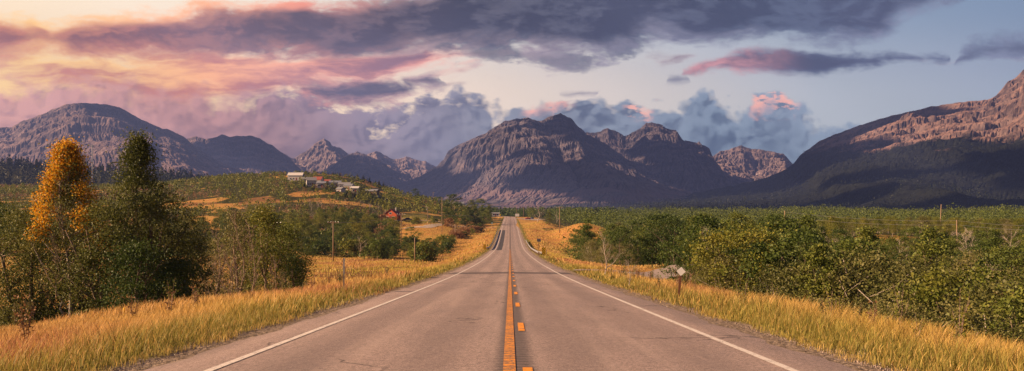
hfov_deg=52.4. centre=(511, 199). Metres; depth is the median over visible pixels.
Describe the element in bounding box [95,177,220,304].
broad tree
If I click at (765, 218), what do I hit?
cottonwood tree
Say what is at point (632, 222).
cottonwood tree
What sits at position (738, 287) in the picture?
weed
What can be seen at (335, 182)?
house
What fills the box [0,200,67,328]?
broad tree
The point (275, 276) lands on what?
bare tree
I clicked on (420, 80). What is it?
sky
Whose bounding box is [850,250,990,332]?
willow bush
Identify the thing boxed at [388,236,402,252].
cottonwood tree
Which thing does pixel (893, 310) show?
willow bush
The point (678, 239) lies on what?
cottonwood tree
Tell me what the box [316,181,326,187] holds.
house
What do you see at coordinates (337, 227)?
cottonwood tree
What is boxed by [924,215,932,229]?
aspen tree
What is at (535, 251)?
guardrail
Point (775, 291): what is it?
weed
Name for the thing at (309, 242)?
shrub
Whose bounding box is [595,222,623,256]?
cottonwood tree
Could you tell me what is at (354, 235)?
shrub
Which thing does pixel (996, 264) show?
cottonwood tree
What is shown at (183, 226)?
aspen tree
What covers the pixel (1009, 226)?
willow bush
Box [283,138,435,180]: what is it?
mountain
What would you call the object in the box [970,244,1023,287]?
cottonwood tree
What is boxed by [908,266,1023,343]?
willow bush
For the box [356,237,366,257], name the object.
bare tree
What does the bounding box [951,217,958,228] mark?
aspen tree
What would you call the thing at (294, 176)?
house
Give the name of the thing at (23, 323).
weed
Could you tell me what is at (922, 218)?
willow bush
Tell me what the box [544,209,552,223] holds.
cottonwood tree
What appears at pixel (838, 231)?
cottonwood tree
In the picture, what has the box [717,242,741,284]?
cottonwood tree
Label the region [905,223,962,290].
cottonwood tree
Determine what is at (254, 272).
bare tree
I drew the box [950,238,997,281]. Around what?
cottonwood tree
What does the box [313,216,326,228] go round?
aspen tree
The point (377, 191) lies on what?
shed
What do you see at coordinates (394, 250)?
cottonwood tree
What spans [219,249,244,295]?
bare tree
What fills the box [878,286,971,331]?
bush
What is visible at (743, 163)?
mountain
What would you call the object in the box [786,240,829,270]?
willow bush
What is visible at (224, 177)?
hillside scrub
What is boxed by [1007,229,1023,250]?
cottonwood tree
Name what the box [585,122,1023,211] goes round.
mountain forest
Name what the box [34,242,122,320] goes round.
bush
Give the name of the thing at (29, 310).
weed
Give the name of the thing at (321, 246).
shrub
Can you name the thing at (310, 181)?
house
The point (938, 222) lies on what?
aspen tree
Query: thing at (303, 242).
cottonwood tree
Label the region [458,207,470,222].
cottonwood tree
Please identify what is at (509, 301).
road
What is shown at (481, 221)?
shrub
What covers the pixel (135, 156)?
poplar tree
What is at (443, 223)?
cottonwood tree
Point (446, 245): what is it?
shrub
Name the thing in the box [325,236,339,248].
shrub
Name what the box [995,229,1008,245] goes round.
cottonwood tree
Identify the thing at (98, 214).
broad tree
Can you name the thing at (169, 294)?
weed
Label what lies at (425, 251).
shrub
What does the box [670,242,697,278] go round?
cottonwood tree
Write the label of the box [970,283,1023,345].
bush
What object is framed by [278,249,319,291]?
thicket tree
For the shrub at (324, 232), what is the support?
on the ground at (295, 194)
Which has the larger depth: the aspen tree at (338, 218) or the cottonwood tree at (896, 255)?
the aspen tree at (338, 218)
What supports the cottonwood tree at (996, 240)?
on the ground at (295, 194)
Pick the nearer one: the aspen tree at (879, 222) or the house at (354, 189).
the aspen tree at (879, 222)
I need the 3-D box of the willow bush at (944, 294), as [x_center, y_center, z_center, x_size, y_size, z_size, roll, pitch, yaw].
[19.600,5.961,46.903,7.676,6.065,6.517,0,0,39]
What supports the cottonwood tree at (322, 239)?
on the ground at (295, 194)
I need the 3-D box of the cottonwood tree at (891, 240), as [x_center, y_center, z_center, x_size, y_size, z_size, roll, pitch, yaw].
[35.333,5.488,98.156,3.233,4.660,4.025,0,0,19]
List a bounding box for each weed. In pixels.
[11,303,19,325]
[13,294,36,342]
[24,302,35,325]
[126,296,139,317]
[162,277,178,302]
[164,291,174,311]
[191,286,199,303]
[268,277,276,292]
[673,270,678,286]
[681,272,689,286]
[692,268,699,288]
[734,274,743,298]
[738,277,750,301]
[769,284,781,299]
[818,298,828,315]
[823,283,841,313]
[832,290,847,314]
[852,302,866,322]
[865,300,876,322]
[889,283,915,324]
[910,312,925,338]
[947,287,972,340]
[950,324,962,342]
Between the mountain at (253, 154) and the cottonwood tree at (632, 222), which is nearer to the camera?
the cottonwood tree at (632, 222)
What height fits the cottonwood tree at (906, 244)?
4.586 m
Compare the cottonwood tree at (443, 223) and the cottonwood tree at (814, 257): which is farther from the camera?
the cottonwood tree at (443, 223)
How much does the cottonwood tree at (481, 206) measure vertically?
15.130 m
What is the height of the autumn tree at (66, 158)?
11.729 m
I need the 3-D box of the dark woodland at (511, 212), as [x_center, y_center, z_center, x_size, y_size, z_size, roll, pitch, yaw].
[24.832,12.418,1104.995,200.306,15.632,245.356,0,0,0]
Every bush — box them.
[573,239,603,262]
[575,243,603,262]
[591,241,616,264]
[611,241,640,264]
[682,249,755,290]
[687,252,755,292]
[729,258,799,299]
[762,254,884,308]
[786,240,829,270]
[795,237,917,320]
[804,288,871,311]
[844,222,858,235]
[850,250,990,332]
[854,291,944,327]
[864,295,947,327]
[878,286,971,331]
[896,239,926,259]
[907,272,1010,332]
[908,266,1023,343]
[909,294,1023,346]
[912,215,936,237]
[946,246,997,276]
[970,217,987,230]
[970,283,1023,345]
[983,265,1023,284]
[999,217,1013,233]
[1003,222,1017,234]
[1006,260,1023,279]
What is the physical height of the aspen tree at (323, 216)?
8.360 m
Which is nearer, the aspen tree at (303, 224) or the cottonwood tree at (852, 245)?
the cottonwood tree at (852, 245)
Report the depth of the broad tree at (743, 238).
61.41 m
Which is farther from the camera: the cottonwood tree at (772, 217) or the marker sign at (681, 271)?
the cottonwood tree at (772, 217)
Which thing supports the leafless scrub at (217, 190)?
on the ground at (295, 194)
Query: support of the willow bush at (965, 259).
on the ground at (295, 194)
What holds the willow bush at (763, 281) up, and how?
on the ground at (295, 194)
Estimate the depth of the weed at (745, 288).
29.34 m
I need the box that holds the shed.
[364,189,379,196]
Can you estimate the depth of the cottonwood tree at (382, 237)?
250.56 m
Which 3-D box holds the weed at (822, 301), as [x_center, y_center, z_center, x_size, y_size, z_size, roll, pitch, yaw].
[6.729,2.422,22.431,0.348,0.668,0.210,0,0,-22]
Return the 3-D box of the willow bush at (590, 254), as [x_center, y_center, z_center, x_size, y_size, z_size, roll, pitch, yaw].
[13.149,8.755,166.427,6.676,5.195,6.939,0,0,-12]
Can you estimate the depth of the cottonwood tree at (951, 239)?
121.98 m
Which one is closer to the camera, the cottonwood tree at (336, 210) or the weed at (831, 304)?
the weed at (831, 304)
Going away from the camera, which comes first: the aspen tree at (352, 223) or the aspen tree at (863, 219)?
the aspen tree at (863, 219)
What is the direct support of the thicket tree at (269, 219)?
on the ground at (295, 194)
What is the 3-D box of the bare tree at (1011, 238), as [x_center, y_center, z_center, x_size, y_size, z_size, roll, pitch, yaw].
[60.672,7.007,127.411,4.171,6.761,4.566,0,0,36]
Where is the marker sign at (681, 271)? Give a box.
[677,267,684,296]
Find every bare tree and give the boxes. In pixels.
[197,254,217,294]
[209,228,226,295]
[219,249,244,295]
[226,206,255,294]
[245,223,261,292]
[262,253,287,289]
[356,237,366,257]
[597,233,623,272]
[624,258,637,284]
[1001,232,1019,245]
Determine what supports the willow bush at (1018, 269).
on the ground at (295, 194)
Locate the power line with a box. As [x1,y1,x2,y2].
[789,212,903,220]
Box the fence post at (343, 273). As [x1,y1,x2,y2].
[343,258,344,288]
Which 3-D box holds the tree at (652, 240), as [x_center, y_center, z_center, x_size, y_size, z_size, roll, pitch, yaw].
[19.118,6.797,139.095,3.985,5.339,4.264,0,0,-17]
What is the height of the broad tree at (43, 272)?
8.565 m
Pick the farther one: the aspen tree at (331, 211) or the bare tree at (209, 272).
the aspen tree at (331, 211)
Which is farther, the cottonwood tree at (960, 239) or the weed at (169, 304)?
the cottonwood tree at (960, 239)
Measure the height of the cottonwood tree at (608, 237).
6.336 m
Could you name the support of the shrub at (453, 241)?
on the ground at (295, 194)
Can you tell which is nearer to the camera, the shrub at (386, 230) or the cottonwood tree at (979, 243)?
the cottonwood tree at (979, 243)
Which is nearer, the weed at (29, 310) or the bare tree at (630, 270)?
the weed at (29, 310)
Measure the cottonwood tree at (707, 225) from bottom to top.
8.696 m
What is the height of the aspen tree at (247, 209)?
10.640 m
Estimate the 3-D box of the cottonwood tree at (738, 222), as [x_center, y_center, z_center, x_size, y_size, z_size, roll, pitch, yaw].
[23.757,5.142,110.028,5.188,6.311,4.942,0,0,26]
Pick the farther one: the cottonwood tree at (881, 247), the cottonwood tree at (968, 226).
the cottonwood tree at (968, 226)
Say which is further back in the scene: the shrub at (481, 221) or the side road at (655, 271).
the shrub at (481, 221)
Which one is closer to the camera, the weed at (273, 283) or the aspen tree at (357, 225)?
the weed at (273, 283)
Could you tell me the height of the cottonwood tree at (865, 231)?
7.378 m
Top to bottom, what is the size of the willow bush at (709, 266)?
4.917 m
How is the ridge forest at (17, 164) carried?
on the ground at (295, 194)
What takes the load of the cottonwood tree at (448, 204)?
on the ground at (295, 194)
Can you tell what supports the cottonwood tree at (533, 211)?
on the ground at (295, 194)
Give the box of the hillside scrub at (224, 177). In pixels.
[0,170,478,224]
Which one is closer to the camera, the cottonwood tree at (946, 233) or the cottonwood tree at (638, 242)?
the cottonwood tree at (946, 233)
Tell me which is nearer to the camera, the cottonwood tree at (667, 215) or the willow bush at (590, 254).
the cottonwood tree at (667, 215)
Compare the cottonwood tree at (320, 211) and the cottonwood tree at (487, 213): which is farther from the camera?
the cottonwood tree at (487, 213)
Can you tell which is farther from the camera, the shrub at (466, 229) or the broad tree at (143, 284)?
the shrub at (466, 229)
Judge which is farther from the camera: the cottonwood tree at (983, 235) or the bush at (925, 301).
the cottonwood tree at (983, 235)
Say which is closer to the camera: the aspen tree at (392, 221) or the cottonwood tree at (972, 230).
the cottonwood tree at (972, 230)
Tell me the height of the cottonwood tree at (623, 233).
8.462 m
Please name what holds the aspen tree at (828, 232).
on the ground at (295, 194)
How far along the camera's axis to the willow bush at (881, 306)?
38.67 m
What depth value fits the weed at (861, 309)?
21.82 m
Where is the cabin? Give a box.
[491,212,499,216]
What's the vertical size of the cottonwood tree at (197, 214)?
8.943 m
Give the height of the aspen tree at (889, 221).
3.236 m
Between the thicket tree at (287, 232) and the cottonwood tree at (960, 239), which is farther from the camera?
the cottonwood tree at (960, 239)
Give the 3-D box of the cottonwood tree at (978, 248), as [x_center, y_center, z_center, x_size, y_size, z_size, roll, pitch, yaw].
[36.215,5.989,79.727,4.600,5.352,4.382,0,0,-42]
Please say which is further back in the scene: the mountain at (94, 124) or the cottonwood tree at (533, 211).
the mountain at (94, 124)
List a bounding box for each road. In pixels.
[143,216,855,370]
[575,265,697,279]
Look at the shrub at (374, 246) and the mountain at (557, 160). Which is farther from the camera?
the mountain at (557, 160)
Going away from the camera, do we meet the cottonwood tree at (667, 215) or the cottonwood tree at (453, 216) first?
the cottonwood tree at (667, 215)
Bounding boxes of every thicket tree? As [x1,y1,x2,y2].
[188,237,238,296]
[211,205,263,294]
[223,212,263,293]
[237,199,303,291]
[248,218,319,291]
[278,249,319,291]
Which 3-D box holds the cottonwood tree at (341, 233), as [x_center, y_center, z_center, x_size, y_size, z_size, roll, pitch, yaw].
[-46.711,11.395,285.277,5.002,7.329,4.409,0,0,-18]
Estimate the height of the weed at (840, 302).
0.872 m
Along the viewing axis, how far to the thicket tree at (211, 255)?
82.38 m
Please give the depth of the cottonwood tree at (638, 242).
164.07 m
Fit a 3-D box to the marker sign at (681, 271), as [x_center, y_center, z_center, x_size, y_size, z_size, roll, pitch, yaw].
[5.492,2.937,34.131,0.300,1.490,0.077,5,1,6]
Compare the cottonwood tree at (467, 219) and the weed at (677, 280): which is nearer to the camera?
the weed at (677, 280)
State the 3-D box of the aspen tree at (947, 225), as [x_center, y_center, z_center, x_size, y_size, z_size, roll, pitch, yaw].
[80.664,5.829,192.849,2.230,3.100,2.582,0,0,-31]
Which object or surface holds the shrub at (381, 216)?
on the ground at (295, 194)
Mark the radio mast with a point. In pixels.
(92, 146)
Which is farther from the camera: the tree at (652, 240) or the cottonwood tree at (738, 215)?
the tree at (652, 240)
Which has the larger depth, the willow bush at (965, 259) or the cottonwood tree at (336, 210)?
the cottonwood tree at (336, 210)
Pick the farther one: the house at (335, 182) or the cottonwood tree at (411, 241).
the house at (335, 182)
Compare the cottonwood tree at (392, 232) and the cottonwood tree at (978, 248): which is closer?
the cottonwood tree at (978, 248)
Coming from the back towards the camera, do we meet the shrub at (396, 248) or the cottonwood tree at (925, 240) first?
the shrub at (396, 248)
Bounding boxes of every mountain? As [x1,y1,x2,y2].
[0,103,251,178]
[187,134,303,174]
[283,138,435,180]
[321,153,406,187]
[389,113,692,207]
[584,70,1023,212]
[586,122,744,191]
[713,145,791,181]
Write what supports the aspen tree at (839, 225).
on the ground at (295, 194)
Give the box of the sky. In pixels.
[0,0,1023,165]
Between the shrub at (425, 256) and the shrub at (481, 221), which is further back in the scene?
the shrub at (481, 221)
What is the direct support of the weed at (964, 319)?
on the ground at (295, 194)
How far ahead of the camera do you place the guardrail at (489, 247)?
308.44 m
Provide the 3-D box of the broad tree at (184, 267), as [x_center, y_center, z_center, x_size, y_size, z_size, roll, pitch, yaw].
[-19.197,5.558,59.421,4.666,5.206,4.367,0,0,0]
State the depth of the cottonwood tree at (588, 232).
180.42 m
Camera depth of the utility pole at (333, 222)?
235.61 m
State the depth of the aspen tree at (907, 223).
208.80 m
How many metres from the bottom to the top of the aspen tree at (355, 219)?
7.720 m
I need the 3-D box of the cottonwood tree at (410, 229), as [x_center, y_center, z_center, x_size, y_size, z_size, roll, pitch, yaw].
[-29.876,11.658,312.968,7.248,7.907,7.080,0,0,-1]
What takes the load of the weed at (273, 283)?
on the ground at (295, 194)
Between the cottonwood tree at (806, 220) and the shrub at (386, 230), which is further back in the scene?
the shrub at (386, 230)
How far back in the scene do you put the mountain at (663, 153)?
7663.04 m
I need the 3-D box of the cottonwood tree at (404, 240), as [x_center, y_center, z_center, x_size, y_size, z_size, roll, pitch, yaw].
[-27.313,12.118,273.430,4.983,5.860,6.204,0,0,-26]
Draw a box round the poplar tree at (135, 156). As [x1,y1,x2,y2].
[73,126,195,312]
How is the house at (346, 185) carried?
on the ground at (295, 194)
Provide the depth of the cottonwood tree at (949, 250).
100.27 m
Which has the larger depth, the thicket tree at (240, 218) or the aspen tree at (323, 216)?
the aspen tree at (323, 216)
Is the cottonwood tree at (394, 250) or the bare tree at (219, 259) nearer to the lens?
the bare tree at (219, 259)
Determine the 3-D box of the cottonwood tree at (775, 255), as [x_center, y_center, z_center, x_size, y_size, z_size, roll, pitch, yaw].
[16.406,5.192,58.315,6.984,7.519,6.653,0,0,-13]
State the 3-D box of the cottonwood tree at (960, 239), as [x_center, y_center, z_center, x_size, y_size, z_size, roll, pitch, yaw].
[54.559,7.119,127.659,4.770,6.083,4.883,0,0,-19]
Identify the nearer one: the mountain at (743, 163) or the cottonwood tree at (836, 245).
the cottonwood tree at (836, 245)
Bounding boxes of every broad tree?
[0,193,37,327]
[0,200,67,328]
[0,218,89,321]
[31,193,167,316]
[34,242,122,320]
[78,230,195,313]
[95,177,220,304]
[141,252,218,301]
[154,226,240,303]
[679,221,799,296]
[866,256,1023,333]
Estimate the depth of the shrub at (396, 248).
269.80 m
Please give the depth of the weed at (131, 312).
24.91 m
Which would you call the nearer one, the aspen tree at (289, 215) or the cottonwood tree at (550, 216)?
the aspen tree at (289, 215)
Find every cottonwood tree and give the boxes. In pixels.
[190,212,204,230]
[209,209,226,218]
[215,218,229,235]
[221,207,240,230]
[295,232,309,252]
[309,232,326,242]
[312,208,328,227]
[316,236,332,252]
[325,223,351,236]
[326,235,345,255]
[330,206,339,227]
[335,229,346,249]
[341,208,360,227]
[370,235,390,252]
[383,246,392,258]
[387,226,395,244]
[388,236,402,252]
[389,246,396,258]
[400,236,415,254]
[401,242,418,259]
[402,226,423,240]
[406,235,417,250]
[410,188,420,197]
[435,197,444,206]
[439,209,453,224]
[440,194,462,215]
[449,211,456,224]
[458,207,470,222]
[470,208,481,222]
[472,198,492,219]
[482,209,491,224]
[486,206,493,222]
[526,208,534,217]
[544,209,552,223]
[566,229,593,261]
[569,228,589,258]
[577,216,597,259]
[577,232,599,261]
[593,230,625,263]
[594,231,630,265]
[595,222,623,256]
[602,225,643,265]
[605,224,634,264]
[610,219,651,265]
[626,210,685,265]
[629,218,681,264]
[634,231,648,263]
[636,211,683,265]
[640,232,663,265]
[643,215,691,265]
[653,211,756,282]
[655,230,714,285]
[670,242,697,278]
[683,215,699,263]
[690,211,722,241]
[707,210,760,247]
[714,219,754,245]
[715,230,804,292]
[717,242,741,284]
[731,217,822,277]
[735,226,869,299]
[740,240,777,295]
[750,210,809,245]
[753,212,780,228]
[772,228,799,262]
[781,210,832,271]
[785,241,845,300]
[800,234,899,307]
[820,226,829,239]
[824,227,851,247]
[831,239,894,295]
[832,234,860,253]
[849,225,891,300]
[874,235,904,260]
[874,244,905,263]
[884,226,923,254]
[885,252,911,280]
[891,236,916,259]
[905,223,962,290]
[913,235,937,251]
[918,246,956,271]
[927,251,954,262]
[937,232,953,258]
[940,239,957,274]
[945,237,965,260]
[948,241,963,272]
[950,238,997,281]
[951,234,971,275]
[952,226,984,244]
[955,243,974,256]
[957,224,976,237]
[957,243,1012,280]
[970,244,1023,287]
[970,253,1023,286]
[971,231,989,243]
[979,216,998,238]
[980,227,1011,266]
[989,243,1023,275]
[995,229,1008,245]
[1004,237,1023,247]
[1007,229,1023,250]
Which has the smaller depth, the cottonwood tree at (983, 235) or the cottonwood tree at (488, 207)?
the cottonwood tree at (983, 235)
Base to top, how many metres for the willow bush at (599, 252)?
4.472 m
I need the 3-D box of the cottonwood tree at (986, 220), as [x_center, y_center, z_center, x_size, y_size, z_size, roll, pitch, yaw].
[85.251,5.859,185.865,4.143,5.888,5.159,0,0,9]
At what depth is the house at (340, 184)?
707.18 m
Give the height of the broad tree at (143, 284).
6.310 m
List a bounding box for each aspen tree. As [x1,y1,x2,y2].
[172,220,191,234]
[197,217,210,233]
[207,221,216,233]
[213,217,220,228]
[244,206,256,220]
[283,212,297,226]
[293,214,305,229]
[298,221,316,239]
[303,216,311,230]
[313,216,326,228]
[317,213,328,226]
[325,209,336,227]
[334,208,347,221]
[335,213,348,227]
[339,224,354,240]
[345,221,359,236]
[350,216,359,222]
[350,222,365,240]
[351,209,361,220]
[359,213,373,227]
[363,223,369,233]
[385,216,402,234]
[467,199,477,210]
[817,220,828,236]
[824,214,838,236]
[825,227,833,243]
[831,221,844,235]
[852,220,858,232]
[859,217,869,228]
[871,217,884,232]
[883,218,892,229]
[886,220,897,236]
[901,218,911,234]
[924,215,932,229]
[931,218,942,231]
[942,223,953,232]
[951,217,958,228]
[959,221,967,232]
[971,219,981,230]
[988,217,1004,229]
[1011,220,1023,237]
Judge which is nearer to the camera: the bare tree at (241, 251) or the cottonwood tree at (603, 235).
the bare tree at (241, 251)
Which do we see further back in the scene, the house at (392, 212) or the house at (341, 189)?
the house at (341, 189)
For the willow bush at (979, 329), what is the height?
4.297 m
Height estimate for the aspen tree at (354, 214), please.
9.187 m
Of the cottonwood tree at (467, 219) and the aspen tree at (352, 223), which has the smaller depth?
the aspen tree at (352, 223)
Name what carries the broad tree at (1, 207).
on the ground at (295, 194)
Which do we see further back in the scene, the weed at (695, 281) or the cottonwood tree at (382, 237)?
the cottonwood tree at (382, 237)
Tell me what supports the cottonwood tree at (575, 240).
on the ground at (295, 194)
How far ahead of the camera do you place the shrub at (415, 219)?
467.86 m
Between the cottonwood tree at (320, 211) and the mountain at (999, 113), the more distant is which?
the mountain at (999, 113)
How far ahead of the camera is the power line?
167.91 m
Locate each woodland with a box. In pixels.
[467,205,617,217]
[541,203,1023,231]
[559,217,1013,259]
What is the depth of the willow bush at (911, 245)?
127.06 m
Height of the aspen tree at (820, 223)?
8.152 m
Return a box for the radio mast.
[90,145,93,181]
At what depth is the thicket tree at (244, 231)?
85.22 m
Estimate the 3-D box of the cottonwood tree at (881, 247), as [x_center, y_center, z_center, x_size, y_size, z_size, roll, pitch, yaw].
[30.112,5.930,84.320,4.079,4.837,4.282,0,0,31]
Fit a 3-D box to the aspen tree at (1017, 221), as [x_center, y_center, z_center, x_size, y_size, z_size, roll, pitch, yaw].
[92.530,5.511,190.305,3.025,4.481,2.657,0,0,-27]
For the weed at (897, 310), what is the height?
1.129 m
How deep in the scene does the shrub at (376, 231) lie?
391.68 m
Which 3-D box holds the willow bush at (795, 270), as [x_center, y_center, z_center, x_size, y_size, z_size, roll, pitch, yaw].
[14.664,5.572,50.122,7.294,6.617,8.592,0,0,30]
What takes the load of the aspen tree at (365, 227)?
on the ground at (295, 194)
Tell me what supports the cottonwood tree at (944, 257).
on the ground at (295, 194)
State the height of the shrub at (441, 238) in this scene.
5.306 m
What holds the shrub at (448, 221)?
on the ground at (295, 194)
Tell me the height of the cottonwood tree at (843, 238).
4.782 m
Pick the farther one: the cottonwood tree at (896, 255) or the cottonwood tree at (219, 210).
the cottonwood tree at (219, 210)
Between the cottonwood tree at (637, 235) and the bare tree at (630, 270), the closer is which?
the bare tree at (630, 270)
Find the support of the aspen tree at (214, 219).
on the ground at (295, 194)
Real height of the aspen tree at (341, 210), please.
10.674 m
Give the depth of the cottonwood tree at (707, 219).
71.47 m
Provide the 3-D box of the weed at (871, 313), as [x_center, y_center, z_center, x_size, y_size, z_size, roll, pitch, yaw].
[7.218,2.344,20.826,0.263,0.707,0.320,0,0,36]
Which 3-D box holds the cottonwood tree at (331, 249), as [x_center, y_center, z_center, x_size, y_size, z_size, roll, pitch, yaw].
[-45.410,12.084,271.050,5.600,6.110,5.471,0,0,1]
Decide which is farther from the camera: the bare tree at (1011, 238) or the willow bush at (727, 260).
the bare tree at (1011, 238)
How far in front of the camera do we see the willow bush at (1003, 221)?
221.59 m
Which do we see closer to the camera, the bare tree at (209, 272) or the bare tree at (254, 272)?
the bare tree at (209, 272)
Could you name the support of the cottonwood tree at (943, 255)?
on the ground at (295, 194)
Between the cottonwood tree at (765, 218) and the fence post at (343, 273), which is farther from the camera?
the cottonwood tree at (765, 218)
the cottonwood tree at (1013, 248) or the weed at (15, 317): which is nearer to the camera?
the weed at (15, 317)
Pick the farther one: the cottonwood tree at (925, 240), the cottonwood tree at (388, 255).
the cottonwood tree at (388, 255)
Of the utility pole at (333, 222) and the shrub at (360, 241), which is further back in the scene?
the shrub at (360, 241)
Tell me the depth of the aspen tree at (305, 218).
388.92 m
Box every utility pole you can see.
[327,221,338,261]
[397,214,404,240]
[556,207,562,232]
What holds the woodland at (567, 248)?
on the ground at (295, 194)
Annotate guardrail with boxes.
[486,229,497,249]
[526,240,541,255]
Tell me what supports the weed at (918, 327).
on the ground at (295, 194)
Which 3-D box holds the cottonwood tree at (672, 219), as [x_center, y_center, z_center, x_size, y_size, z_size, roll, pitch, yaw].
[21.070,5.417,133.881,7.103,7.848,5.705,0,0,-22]
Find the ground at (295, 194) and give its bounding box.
[0,166,1023,370]
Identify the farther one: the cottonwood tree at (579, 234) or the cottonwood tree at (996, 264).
the cottonwood tree at (579, 234)
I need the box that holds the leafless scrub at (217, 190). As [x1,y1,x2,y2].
[0,171,471,247]
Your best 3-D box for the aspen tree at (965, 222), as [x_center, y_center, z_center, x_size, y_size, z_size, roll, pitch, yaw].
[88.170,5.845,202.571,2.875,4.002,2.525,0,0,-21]
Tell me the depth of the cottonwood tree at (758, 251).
59.71 m
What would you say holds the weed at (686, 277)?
on the ground at (295, 194)
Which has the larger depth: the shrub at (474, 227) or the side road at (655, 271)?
the shrub at (474, 227)
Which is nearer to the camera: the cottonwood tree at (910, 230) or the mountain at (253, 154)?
the cottonwood tree at (910, 230)
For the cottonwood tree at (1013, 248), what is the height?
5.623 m
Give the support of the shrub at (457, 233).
on the ground at (295, 194)
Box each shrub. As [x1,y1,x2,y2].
[211,238,227,252]
[300,238,319,252]
[304,240,330,256]
[313,228,332,241]
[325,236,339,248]
[335,237,363,256]
[345,238,364,255]
[347,233,366,243]
[358,238,389,258]
[370,213,379,219]
[370,238,398,253]
[373,227,384,235]
[378,214,387,220]
[379,228,397,235]
[404,240,440,261]
[407,242,440,261]
[409,216,421,223]
[435,233,447,244]
[438,240,455,253]
[441,217,458,227]
[441,237,456,247]
[449,231,464,238]
[461,228,473,234]
[469,224,478,232]
[471,218,485,225]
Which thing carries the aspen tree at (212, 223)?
on the ground at (295, 194)
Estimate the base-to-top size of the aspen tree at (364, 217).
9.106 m
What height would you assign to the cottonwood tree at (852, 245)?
7.118 m
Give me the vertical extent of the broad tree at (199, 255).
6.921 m
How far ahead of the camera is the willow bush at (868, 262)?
47.80 m
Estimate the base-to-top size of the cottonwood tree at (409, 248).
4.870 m
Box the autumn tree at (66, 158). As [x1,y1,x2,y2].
[2,135,122,318]
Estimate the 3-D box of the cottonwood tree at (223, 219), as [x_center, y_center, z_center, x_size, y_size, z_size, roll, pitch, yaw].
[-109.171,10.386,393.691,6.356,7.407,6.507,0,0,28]
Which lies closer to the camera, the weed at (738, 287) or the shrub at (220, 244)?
the weed at (738, 287)
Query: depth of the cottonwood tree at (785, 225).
66.07 m
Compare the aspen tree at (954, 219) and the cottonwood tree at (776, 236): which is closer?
the cottonwood tree at (776, 236)
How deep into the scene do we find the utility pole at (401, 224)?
329.95 m
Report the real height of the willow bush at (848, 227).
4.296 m
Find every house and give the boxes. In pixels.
[287,173,304,180]
[306,177,316,186]
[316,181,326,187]
[329,181,341,186]
[336,187,345,193]
[338,182,351,186]
[343,184,354,189]
[350,186,359,193]
[385,208,400,220]
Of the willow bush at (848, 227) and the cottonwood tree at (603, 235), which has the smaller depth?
the cottonwood tree at (603, 235)
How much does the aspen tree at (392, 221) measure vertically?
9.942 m
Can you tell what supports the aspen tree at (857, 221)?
on the ground at (295, 194)
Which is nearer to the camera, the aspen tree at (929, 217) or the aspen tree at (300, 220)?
the aspen tree at (929, 217)
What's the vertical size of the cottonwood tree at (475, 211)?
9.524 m
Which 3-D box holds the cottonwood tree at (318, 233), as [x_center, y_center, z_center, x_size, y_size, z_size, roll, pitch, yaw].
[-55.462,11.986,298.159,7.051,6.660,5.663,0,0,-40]
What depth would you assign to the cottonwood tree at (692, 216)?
137.67 m
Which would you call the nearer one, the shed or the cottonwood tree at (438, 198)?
the shed
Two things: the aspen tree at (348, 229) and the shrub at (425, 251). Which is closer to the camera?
the shrub at (425, 251)
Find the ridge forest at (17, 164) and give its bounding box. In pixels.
[0,155,209,187]
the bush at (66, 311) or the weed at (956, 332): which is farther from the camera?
the bush at (66, 311)
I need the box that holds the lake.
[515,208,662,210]
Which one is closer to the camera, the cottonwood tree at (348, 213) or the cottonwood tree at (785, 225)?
the cottonwood tree at (785, 225)
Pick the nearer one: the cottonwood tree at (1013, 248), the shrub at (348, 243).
the cottonwood tree at (1013, 248)
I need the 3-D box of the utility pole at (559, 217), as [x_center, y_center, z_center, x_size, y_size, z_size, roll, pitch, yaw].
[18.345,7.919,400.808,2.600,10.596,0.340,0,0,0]
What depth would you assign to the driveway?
431.31 m
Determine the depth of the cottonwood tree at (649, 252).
139.21 m
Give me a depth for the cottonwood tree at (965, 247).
132.16 m
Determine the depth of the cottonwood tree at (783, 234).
100.97 m
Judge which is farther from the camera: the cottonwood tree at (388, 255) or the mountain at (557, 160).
the mountain at (557, 160)
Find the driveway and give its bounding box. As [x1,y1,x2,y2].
[402,223,490,228]
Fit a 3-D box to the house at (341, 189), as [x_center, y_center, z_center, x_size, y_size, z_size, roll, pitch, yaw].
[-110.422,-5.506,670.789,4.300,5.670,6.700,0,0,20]
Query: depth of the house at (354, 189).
687.16 m
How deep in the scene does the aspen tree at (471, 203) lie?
670.46 m
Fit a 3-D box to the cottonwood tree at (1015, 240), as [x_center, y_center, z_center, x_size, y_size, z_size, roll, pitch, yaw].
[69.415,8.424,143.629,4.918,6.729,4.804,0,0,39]
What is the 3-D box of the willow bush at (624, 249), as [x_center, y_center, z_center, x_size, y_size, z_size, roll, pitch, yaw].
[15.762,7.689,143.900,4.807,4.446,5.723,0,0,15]
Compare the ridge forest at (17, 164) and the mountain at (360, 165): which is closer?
the ridge forest at (17, 164)
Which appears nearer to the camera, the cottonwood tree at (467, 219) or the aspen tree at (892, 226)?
the aspen tree at (892, 226)
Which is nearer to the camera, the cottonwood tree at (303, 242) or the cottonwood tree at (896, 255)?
the cottonwood tree at (896, 255)
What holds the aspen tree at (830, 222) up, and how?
on the ground at (295, 194)
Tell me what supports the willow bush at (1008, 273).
on the ground at (295, 194)
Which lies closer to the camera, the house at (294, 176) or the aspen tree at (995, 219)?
the aspen tree at (995, 219)
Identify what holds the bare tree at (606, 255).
on the ground at (295, 194)

